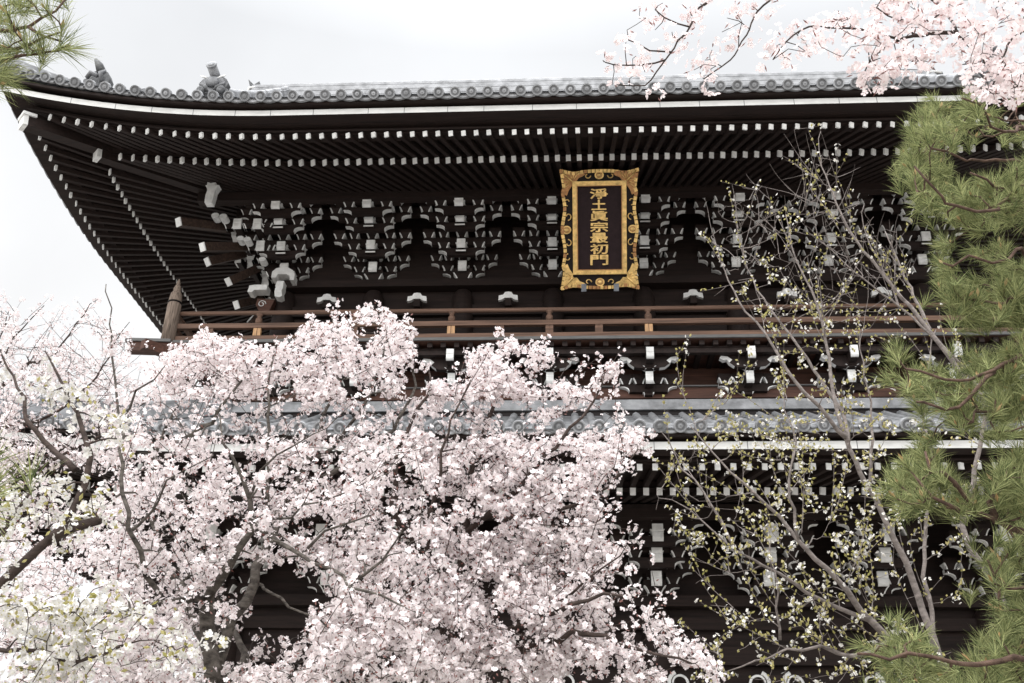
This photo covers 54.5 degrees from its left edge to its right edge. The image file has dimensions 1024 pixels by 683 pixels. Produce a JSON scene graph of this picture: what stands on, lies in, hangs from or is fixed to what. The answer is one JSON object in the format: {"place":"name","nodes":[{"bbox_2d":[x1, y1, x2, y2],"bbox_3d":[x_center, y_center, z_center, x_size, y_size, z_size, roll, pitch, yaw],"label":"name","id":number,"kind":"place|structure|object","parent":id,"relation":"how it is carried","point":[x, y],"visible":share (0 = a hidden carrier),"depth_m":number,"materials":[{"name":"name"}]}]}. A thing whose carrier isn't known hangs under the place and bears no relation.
{"place":"outdoors","nodes":[
{"label":"outdoors","id":0,"kind":"place"},
{"bbox_2d":[0,0,100,546],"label":"pine tree","id":1,"kind":"object","parent":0,"point":[24,45],"visible":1,"depth_m":4.16,"materials":[{"name":"green plant"}]},
{"bbox_2d":[0,289,203,682],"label":"cherry tree","id":2,"kind":"object","parent":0,"point":[49,578],"visible":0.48,"depth_m":9.63,"materials":[{"name":"pink plant"}]},
{"bbox_2d":[0,340,230,682],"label":"white cherry tree","id":3,"kind":"object","parent":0,"point":[74,620],"visible":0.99,"depth_m":4.91,"materials":[{"name":"beige plant"}]},
{"bbox_2d":[63,284,451,682],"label":"cherry tree","id":4,"kind":"object","parent":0,"point":[342,645],"visible":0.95,"depth_m":6.12,"materials":[{"name":"pink plant"}]},
{"bbox_2d":[0,42,1023,682],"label":"temple gate","id":5,"kind":"structure","parent":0,"point":[262,214],"depth_m":21.90,"materials":[{"name":"brown wood"}]},
{"bbox_2d":[559,168,639,291],"bbox_3d":[1.946,-2.474,22.118,1.757,2.711,0.230,-1,4,3],"label":"name plaque","id":6,"kind":"object","parent":5,"relation":"attached to","point":[599,229],"visible":1,"depth_m":22.07,"materials":[{"name":"gold paint"}]},
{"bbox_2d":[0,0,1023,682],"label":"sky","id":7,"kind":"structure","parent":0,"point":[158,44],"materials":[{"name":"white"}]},
{"bbox_2d":[389,326,726,682],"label":"cherry tree","id":8,"kind":"object","parent":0,"point":[542,605],"visible":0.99,"depth_m":6.30,"materials":[{"name":"pink plant"}]},
{"bbox_2d":[596,0,1023,112],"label":"weeping cherry tree","id":9,"kind":"object","parent":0,"point":[1003,86],"visible":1,"depth_m":4.09,"materials":[{"name":"pink plant"}]},
{"bbox_2d":[651,123,1023,682],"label":"flowering sapling","id":10,"kind":"object","parent":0,"point":[844,434],"visible":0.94,"depth_m":7.92,"materials":[{"name":"green plant"}]},
{"bbox_2d":[843,84,1023,682],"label":"pine tree","id":11,"kind":"object","parent":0,"point":[917,486],"visible":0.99,"depth_m":5.35,"materials":[{"name":"green plant"}]}
]}

